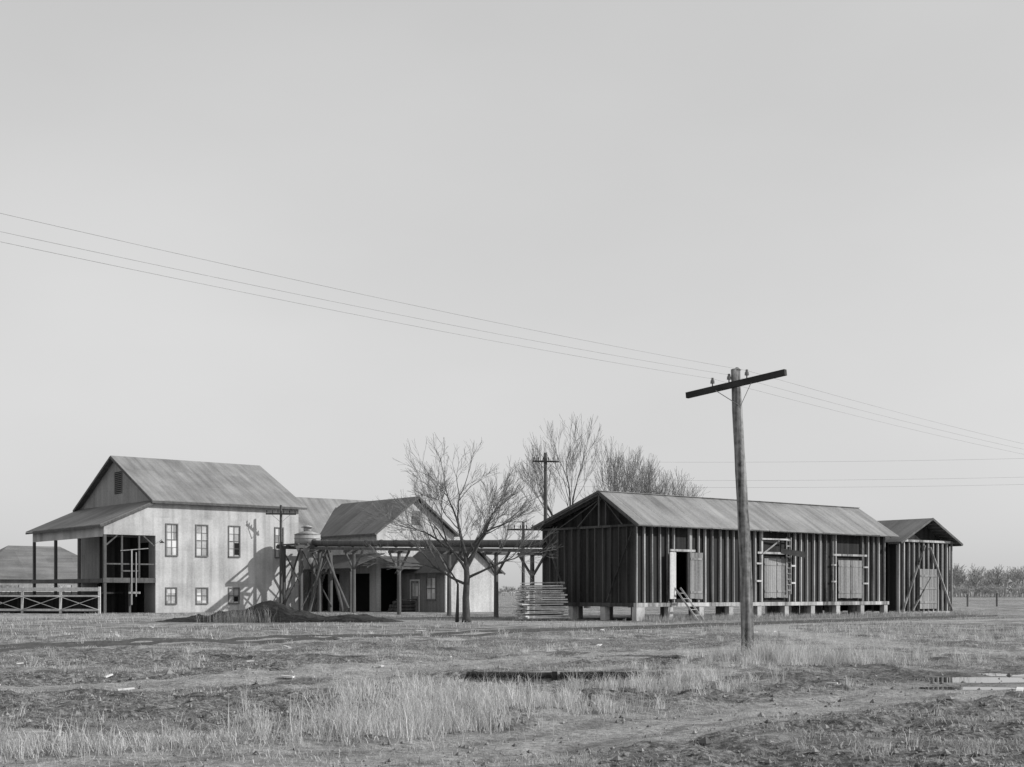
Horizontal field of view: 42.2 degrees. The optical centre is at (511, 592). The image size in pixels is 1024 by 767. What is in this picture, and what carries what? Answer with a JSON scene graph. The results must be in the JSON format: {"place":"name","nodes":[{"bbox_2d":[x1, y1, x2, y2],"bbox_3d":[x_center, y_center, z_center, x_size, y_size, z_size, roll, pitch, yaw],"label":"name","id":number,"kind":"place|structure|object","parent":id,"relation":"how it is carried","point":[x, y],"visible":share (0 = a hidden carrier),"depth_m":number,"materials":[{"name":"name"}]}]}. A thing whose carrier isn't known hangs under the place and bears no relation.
{"place":"outdoors","nodes":[
{"label":"outdoors","id":0,"kind":"place"},
{"bbox_2d":[0,615,997,651],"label":"railway spur track","id":1,"kind":"structure","parent":0,"point":[101,644],"depth_m":44.11,"materials":[{"name":"metal"}]},
{"bbox_2d":[0,593,1023,766],"bbox_3d":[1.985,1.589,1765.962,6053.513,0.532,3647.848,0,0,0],"label":"ground","id":2,"kind":"structure","parent":0,"point":[588,730],"depth_m":20.34,"materials":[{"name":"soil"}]},
{"bbox_2d":[0,545,76,591],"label":"hip roof shed","id":3,"kind":"structure","parent":2,"relation":"on","point":[16,565],"depth_m":126.19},
{"bbox_2d":[0,587,122,613],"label":"braced dock railing","id":4,"kind":"object","parent":2,"relation":"on","point":[59,602],"visible":0.88,"depth_m":95.28,"materials":[{"name":"white paint"}]},
{"bbox_2d":[32,534,155,612],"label":"porch posts and beams","id":5,"kind":"object","parent":2,"relation":"on","point":[104,580],"visible":0.86,"depth_m":96.22,"materials":[{"name":"grey wood"}]},
{"bbox_2d":[33,503,155,541],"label":"lean to side wall","id":6,"kind":"structure","parent":5,"relation":"on","point":[141,522],"depth_m":96.46,"materials":[{"name":"paint"}]},
{"bbox_2d":[120,548,147,604],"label":"hanging suction pipe","id":7,"kind":"object","parent":5,"relation":"attached to","point":[132,592],"visible":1,"depth_m":95.78,"materials":[{"name":"grey metal"}]},
{"bbox_2d":[81,462,154,612],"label":"end walls","id":8,"kind":"structure","parent":2,"relation":"on","point":[102,494],"depth_m":103.47,"materials":[{"name":"grey wood"}]},
{"bbox_2d":[99,537,136,612],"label":"bay back boards","id":9,"kind":"object","parent":8,"relation":"attached to","point":[117,603],"visible":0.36,"depth_m":98.55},
{"bbox_2d":[114,471,121,493],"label":"louvre vent","id":10,"kind":"object","parent":8,"relation":"attached to","point":[117,482],"visible":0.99,"depth_m":102.29,"materials":[{"name":"paint"}]},
{"bbox_2d":[115,471,120,493],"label":"vent shadow board","id":11,"kind":"object","parent":8,"relation":"attached to","point":[118,483],"visible":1,"depth_m":102.25,"materials":[{"name":"black wood"}]},
{"bbox_2d":[73,456,306,511],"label":"eave trim","id":12,"kind":"structure","parent":8,"relation":"attached to","point":[96,480],"depth_m":102.69,"materials":[{"name":"grey wood"}]},
{"bbox_2d":[81,455,306,507],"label":"roof","id":13,"kind":"structure","parent":12,"relation":"on","point":[154,479],"depth_m":103.07,"materials":[{"name":"grey metal"}]},
{"bbox_2d":[137,542,148,611],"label":"interior partition","id":14,"kind":"object","parent":2,"relation":"on","point":[144,559],"visible":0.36,"depth_m":100.24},
{"bbox_2d":[155,501,298,612],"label":"walls","id":15,"kind":"structure","parent":2,"relation":"on","point":[252,572],"depth_m":100.37,"materials":[{"name":"paint"}]},
{"bbox_2d":[26,500,150,531],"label":"lean to roof","id":16,"kind":"object","parent":15,"relation":"attached to","point":[94,516],"visible":1,"depth_m":100.57,"materials":[{"name":"grey metal"}]},
{"bbox_2d":[25,503,154,533],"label":"lean to fascia","id":17,"kind":"object","parent":16,"relation":"attached to","point":[124,515],"visible":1,"depth_m":96.03,"materials":[{"name":"grey wood"}]},
{"bbox_2d":[165,587,176,604],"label":"window frame","id":18,"kind":"object","parent":15,"relation":"attached to","point":[166,595],"visible":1,"depth_m":97.63,"materials":[{"name":"grey wood"}]},
{"bbox_2d":[167,588,175,602],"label":"window glass","id":19,"kind":"object","parent":18,"relation":"in","point":[171,591],"visible":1,"depth_m":97.81,"materials":[{"name":"grey glass"}]},
{"bbox_2d":[165,523,177,556],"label":"window frame","id":20,"kind":"object","parent":15,"relation":"attached to","point":[166,539],"visible":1,"depth_m":97.76,"materials":[{"name":"grey wood"}]},
{"bbox_2d":[167,524,176,554],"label":"window glass","id":21,"kind":"object","parent":20,"relation":"in","point":[174,536],"visible":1,"depth_m":97.86,"materials":[{"name":"grey glass"}]},
{"bbox_2d":[195,524,208,556],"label":"window frame","id":22,"kind":"object","parent":15,"relation":"attached to","point":[201,540],"visible":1,"depth_m":99.31,"materials":[{"name":"grey wood"}]},
{"bbox_2d":[197,525,206,555],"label":"window glass","id":23,"kind":"object","parent":22,"relation":"in","point":[204,543],"visible":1,"depth_m":99.37,"materials":[{"name":"grey glass"}]},
{"bbox_2d":[196,587,208,603],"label":"window frame","id":24,"kind":"object","parent":15,"relation":"attached to","point":[207,595],"visible":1,"depth_m":99.40,"materials":[{"name":"grey wood"}]},
{"bbox_2d":[197,588,206,602],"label":"window glass","id":25,"kind":"object","parent":24,"relation":"in","point":[201,591],"visible":1,"depth_m":99.35,"materials":[{"name":"grey glass"}]},
{"bbox_2d":[228,587,239,603],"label":"window frame","id":26,"kind":"object","parent":15,"relation":"attached to","point":[238,595],"visible":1,"depth_m":101.03,"materials":[{"name":"grey wood"}]},
{"bbox_2d":[229,588,237,602],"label":"window glass","id":27,"kind":"object","parent":26,"relation":"in","point":[233,591],"visible":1,"depth_m":100.93,"materials":[{"name":"grey glass"}]},
{"bbox_2d":[228,525,240,557],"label":"window frame","id":28,"kind":"object","parent":15,"relation":"attached to","point":[239,541],"visible":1,"depth_m":101.11,"materials":[{"name":"grey wood"}]},
{"bbox_2d":[229,527,238,555],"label":"window glass","id":29,"kind":"object","parent":28,"relation":"in","point":[233,533],"visible":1,"depth_m":100.93,"materials":[{"name":"grey glass"}]},
{"bbox_2d":[234,543,238,554],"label":"broken pane","id":30,"kind":"object","parent":28,"relation":"attached to","point":[236,548],"visible":1,"depth_m":101.13,"materials":[{"name":"grey glass"}]},
{"bbox_2d":[274,527,283,557],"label":"window frame","id":31,"kind":"object","parent":15,"relation":"attached to","point":[275,535],"visible":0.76,"depth_m":103.16,"materials":[{"name":"grey wood"}]},
{"bbox_2d":[276,528,282,556],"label":"window glass","id":32,"kind":"object","parent":31,"relation":"in","point":[277,539],"visible":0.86,"depth_m":103.41,"materials":[{"name":"grey glass"}]},
{"bbox_2d":[195,604,280,622],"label":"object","id":33,"kind":"object","parent":2,"relation":"on","point":[228,619],"visible":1,"depth_m":65.81,"materials":[{"name":"grey plant"}]},
{"bbox_2d":[155,600,404,622],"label":"cinder pile","id":34,"kind":"object","parent":2,"relation":"on","point":[288,614],"visible":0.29,"depth_m":67.36,"materials":[{"name":"grey gravel"}]},
{"bbox_2d":[266,505,295,603],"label":"utility pole","id":35,"kind":"object","parent":2,"relation":"on","point":[280,573],"visible":0.95,"depth_m":101.73,"materials":[{"name":"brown wood"}]},
{"bbox_2d":[276,525,336,611],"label":"cyclone hopper tower","id":36,"kind":"structure","parent":2,"relation":"on","point":[302,544],"depth_m":101.71,"materials":[{"name":"metal"}]},
{"bbox_2d":[296,497,364,610],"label":"warehouse","id":37,"kind":"structure","parent":2,"relation":"on","point":[317,513],"depth_m":112.20,"materials":[{"name":"paint"}]},
{"bbox_2d":[323,568,396,610],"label":"interior partition","id":38,"kind":"object","parent":2,"relation":"on","point":[388,587],"visible":0.21,"depth_m":106.13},
{"bbox_2d":[303,567,419,611],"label":"shed posts","id":39,"kind":"object","parent":2,"relation":"on","point":[350,586],"visible":0.26,"depth_m":102.31,"materials":[{"name":"grey wood"}]},
{"bbox_2d":[394,547,502,573],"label":"roof","id":40,"kind":"structure","parent":39,"relation":"on","point":[420,557],"depth_m":102.62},
{"bbox_2d":[445,547,505,574],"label":"barge boards","id":41,"kind":"object","parent":40,"relation":"attached to","point":[502,571],"visible":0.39,"depth_m":102.11,"materials":[{"name":"white wood"}]},
{"bbox_2d":[321,500,453,611],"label":"walls","id":42,"kind":"structure","parent":2,"relation":"on","point":[374,570],"depth_m":105.21,"materials":[{"name":"white wood"}]},
{"bbox_2d":[303,553,421,569],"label":"shed roofs","id":43,"kind":"structure","parent":42,"relation":"attached to","point":[340,561],"depth_m":103.79,"materials":[{"name":"grey metal"}]},
{"bbox_2d":[320,497,458,536],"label":"roof","id":44,"kind":"structure","parent":42,"relation":"on","point":[349,514],"depth_m":108.44,"materials":[{"name":"grey metal"}]},
{"bbox_2d":[321,496,458,538],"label":"barge boards","id":45,"kind":"object","parent":44,"relation":"attached to","point":[427,505],"visible":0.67,"depth_m":105.76,"materials":[{"name":"grey wood"}]},
{"bbox_2d":[412,511,420,524],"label":"gable vent","id":46,"kind":"object","parent":42,"relation":"attached to","point":[414,519],"visible":0.29,"depth_m":105.86,"materials":[{"name":"grey wood"}]},
{"bbox_2d":[388,601,415,611],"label":"stored logs","id":47,"kind":"object","parent":2,"relation":"on","point":[407,606],"visible":0.55,"depth_m":102.84,"materials":[{"name":"grey wood"}]},
{"bbox_2d":[401,573,444,611],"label":"side wall","id":48,"kind":"structure","parent":2,"relation":"on","point":[437,604],"depth_m":101.94,"materials":[{"name":"grey wood"}]},
{"bbox_2d":[410,575,445,611],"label":"door frame","id":49,"kind":"object","parent":48,"relation":"attached to","point":[419,592],"visible":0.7,"depth_m":102.62,"materials":[{"name":"grey wood"}]},
{"bbox_2d":[411,581,418,611],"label":"door","id":50,"kind":"structure","parent":49,"relation":"in","point":[417,601],"depth_m":103.07,"materials":[{"name":"white paint"}]},
{"bbox_2d":[413,583,417,595],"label":"door glass","id":51,"kind":"object","parent":50,"relation":"in","point":[415,589],"visible":1,"depth_m":103.14,"materials":[{"name":"grey glass"}]},
{"bbox_2d":[425,577,435,599],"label":"window frame","id":52,"kind":"object","parent":48,"relation":"attached to","point":[426,588],"visible":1,"depth_m":101.79,"materials":[{"name":"grey wood"}]},
{"bbox_2d":[427,578,434,598],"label":"window glass","id":53,"kind":"object","parent":52,"relation":"in","point":[430,584],"visible":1,"depth_m":101.53,"materials":[{"name":"grey glass"}]},
{"bbox_2d":[308,539,547,617],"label":"overhead pipe trestle","id":54,"kind":"object","parent":2,"relation":"on","point":[488,547],"visible":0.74,"depth_m":89.15,"materials":[{"name":"wood"}]},
{"bbox_2d":[344,432,562,621],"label":"bare tree","id":55,"kind":"object","parent":2,"relation":"on","point":[467,559],"visible":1,"depth_m":65.61,"materials":[{"name":"grey plant"}]},
{"bbox_2d":[446,552,493,611],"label":"front wall","id":56,"kind":"structure","parent":2,"relation":"on","point":[481,594],"depth_m":101.84,"materials":[{"name":"white wood"}]},
{"bbox_2d":[0,622,1023,765],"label":"tall dry grass","id":57,"kind":"structure","parent":2,"relation":"on","point":[408,717],"depth_m":17.18,"materials":[{"name":"grey plant"}]},
{"bbox_2d":[0,657,1023,766],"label":"soil clods","id":58,"kind":"object","parent":2,"relation":"on","point":[705,741],"visible":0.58,"depth_m":14.72,"materials":[{"name":"grey soil"}]},
{"bbox_2d":[0,610,1023,638],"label":"field grass","id":59,"kind":"structure","parent":2,"relation":"on","point":[838,625],"depth_m":58.50,"materials":[{"name":"grey plant"}]},
{"bbox_2d":[0,563,1023,596],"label":"distant tree line","id":60,"kind":"object","parent":2,"relation":"on","point":[989,582],"visible":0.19,"depth_m":433.74,"materials":[{"name":"grey plant"}]},
{"bbox_2d":[0,626,1023,692],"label":"scattered wood scraps","id":61,"kind":"object","parent":2,"relation":"on","point":[1019,689],"visible":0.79,"depth_m":24.58,"materials":[{"name":"grey wood"}]},
{"bbox_2d":[509,521,539,607],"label":"utility pole","id":62,"kind":"object","parent":2,"relation":"on","point":[523,567],"visible":0.51,"depth_m":87.91,"materials":[{"name":"grey wood"}]},
{"bbox_2d":[512,582,569,619],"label":"lumber stack","id":63,"kind":"object","parent":2,"relation":"on","point":[532,610],"visible":1,"depth_m":70.73,"materials":[{"name":"grey wood"}]},
{"bbox_2d":[533,453,558,519],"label":"utility pole","id":64,"kind":"object","parent":2,"relation":"on","point":[544,460],"visible":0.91,"depth_m":94.89,"materials":[{"name":"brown wood"}]},
{"bbox_2d":[555,458,1023,487],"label":"distant overhead wires","id":65,"kind":"object","parent":64,"relation":"attached to","point":[772,480],"visible":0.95,"depth_m":94.02,"materials":[{"name":"metal"}]},
{"bbox_2d":[467,671,639,681],"bbox_3d":[0.776,1.739,24.895,3.255,0.522,0.190,0,0,1],"label":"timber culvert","id":66,"kind":"object","parent":2,"relation":"on","point":[542,675],"visible":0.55,"depth_m":24.83,"materials":[{"name":"black wood"}]},
{"bbox_2d":[513,414,670,607],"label":"tall bare tree","id":67,"kind":"object","parent":2,"relation":"on","point":[535,465],"visible":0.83,"depth_m":127.60,"materials":[{"name":"grey plant"}]},
{"bbox_2d":[577,448,673,497],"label":"tall bare tree","id":68,"kind":"object","parent":2,"relation":"on","point":[634,471],"visible":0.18,"depth_m":131.82,"materials":[{"name":"grey plant"}]},
{"bbox_2d":[621,446,707,496],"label":"tall bare tree","id":69,"kind":"object","parent":2,"relation":"on","point":[672,487],"visible":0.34,"depth_m":127.23,"materials":[{"name":"grey plant"}]},
{"bbox_2d":[675,588,703,620],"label":"door steps","id":70,"kind":"structure","parent":2,"relation":"on","point":[686,604],"depth_m":70.90,"materials":[{"name":"grey wood"}]},
{"bbox_2d":[568,605,887,620],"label":"piers","id":71,"kind":"structure","parent":2,"relation":"on","point":[606,613],"depth_m":77.38,"materials":[{"name":"concrete"}]},
{"bbox_2d":[540,602,633,606],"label":"gable sill","id":72,"kind":"structure","parent":71,"relation":"on","point":[600,604],"depth_m":71.66,"materials":[{"name":"grey wood"}]},
{"bbox_2d":[541,524,635,602],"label":"gable studs","id":73,"kind":"object","parent":71,"relation":"on","point":[620,559],"visible":0.9,"depth_m":71.94,"materials":[{"name":"grey wood"}]},
{"bbox_2d":[545,526,633,602],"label":"gable boards","id":74,"kind":"object","parent":73,"relation":"attached to","point":[599,564],"visible":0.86,"depth_m":72.23,"materials":[{"name":"black wood"}]},
{"bbox_2d":[634,601,888,606],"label":"sill","id":75,"kind":"structure","parent":71,"relation":"on","point":[759,603],"depth_m":75.74,"materials":[{"name":"grey wood"}]},
{"bbox_2d":[636,525,884,602],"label":"studs","id":76,"kind":"object","parent":75,"relation":"on","point":[834,554],"visible":0.82,"depth_m":75.72,"materials":[{"name":"grey wood"}]},
{"bbox_2d":[669,552,675,598],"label":"open door leaf","id":77,"kind":"object","parent":76,"relation":"attached to","point":[672,574],"visible":1,"depth_m":70.81,"materials":[{"name":"white wood"}]},
{"bbox_2d":[551,499,842,602],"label":"attic boards and floor","id":78,"kind":"object","parent":76,"relation":"on","point":[591,519],"visible":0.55,"depth_m":72.64,"materials":[{"name":"black wood"}]},
{"bbox_2d":[533,493,898,537],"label":"rafters","id":79,"kind":"object","parent":78,"relation":"on","point":[599,498],"visible":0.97,"depth_m":72.68,"materials":[{"name":"black wood"}]},
{"bbox_2d":[539,490,897,535],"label":"roof","id":80,"kind":"structure","parent":79,"relation":"on","point":[672,510],"depth_m":76.06,"materials":[{"name":"grey metal"}]},
{"bbox_2d":[530,491,638,529],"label":"barge boards","id":81,"kind":"object","parent":80,"relation":"attached to","point":[587,497],"visible":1,"depth_m":71.72,"materials":[{"name":"grey wood"}]},
{"bbox_2d":[545,526,882,602],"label":"front boards","id":82,"kind":"object","parent":76,"relation":"attached to","point":[847,544],"visible":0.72,"depth_m":75.62,"materials":[{"name":"grey wood"}]},
{"bbox_2d":[690,553,861,598],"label":"plank doors","id":83,"kind":"structure","parent":76,"relation":"attached to","point":[849,578],"depth_m":76.59,"materials":[{"name":"grey wood"}]},
{"bbox_2d":[762,537,791,593],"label":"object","id":84,"kind":"object","parent":76,"relation":"attached to","point":[790,562],"depth_m":76.94,"materials":[{"name":"grey wood"}]},
{"bbox_2d":[781,548,804,557],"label":"hanging board","id":85,"kind":"object","parent":76,"relation":"attached to","point":[793,552],"visible":1,"depth_m":76.54,"materials":[{"name":"grey wood"}]},
{"bbox_2d":[685,367,786,653],"bbox_3d":[5.065,-1.598,29.513,2.549,6.804,0.531,0,0,41],"label":"wooden utility pole","id":86,"kind":"object","parent":2,"relation":"on","point":[736,383],"visible":0.95,"depth_m":29.39,"materials":[{"name":"grey wood"}]},
{"bbox_2d":[0,213,1022,453],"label":"overhead wires","id":87,"kind":"object","parent":86,"relation":"attached to","point":[444,323],"visible":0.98,"depth_m":21.59,"materials":[{"name":"metal"}]},
{"bbox_2d":[640,608,975,621],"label":"wall foot weeds","id":88,"kind":"object","parent":2,"relation":"on","point":[772,615],"depth_m":76.84,"materials":[{"name":"grey plant"}]},
{"bbox_2d":[823,527,949,610],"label":"boards","id":89,"kind":"object","parent":2,"relation":"on","point":[924,533],"visible":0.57,"depth_m":84.88,"materials":[{"name":"grey wood"}]},
{"bbox_2d":[841,543,896,611],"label":"side studs","id":90,"kind":"object","parent":89,"relation":"attached to","point":[888,574],"visible":0.17,"depth_m":83.93,"materials":[{"name":"grey wood"}]},
{"bbox_2d":[897,539,953,613],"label":"studs and braces","id":91,"kind":"object","parent":89,"relation":"attached to","point":[917,572],"visible":0.89,"depth_m":84.68,"materials":[{"name":"grey wood"}]},
{"bbox_2d":[920,569,936,608],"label":"door","id":92,"kind":"structure","parent":91,"relation":"attached to","point":[928,599],"depth_m":85.20,"materials":[{"name":"grey wood"}]},
{"bbox_2d":[888,518,962,545],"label":"rafters","id":93,"kind":"object","parent":89,"relation":"on","point":[938,525],"visible":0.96,"depth_m":85.51,"materials":[{"name":"grey wood"}]},
{"bbox_2d":[878,518,960,544],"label":"roof","id":94,"kind":"structure","parent":93,"relation":"on","point":[903,529],"depth_m":85.30,"materials":[{"name":"grey metal"}]},
{"bbox_2d":[914,664,1023,689],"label":"puddle water","id":95,"kind":"structure","parent":2,"relation":"on","point":[1016,676],"depth_m":23.53,"materials":[{"name":"grey liquid"}]},
{"bbox_2d":[967,593,997,606],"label":"wire fence","id":96,"kind":"object","parent":2,"relation":"on","point":[996,600],"visible":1,"depth_m":140.30,"materials":[{"name":"grey wood"}]},
{"bbox_2d":[0,0,1023,592],"label":"sky","id":97,"kind":"structure","parent":0,"point":[829,194],"materials":[{"name":"grey"}]}
]}

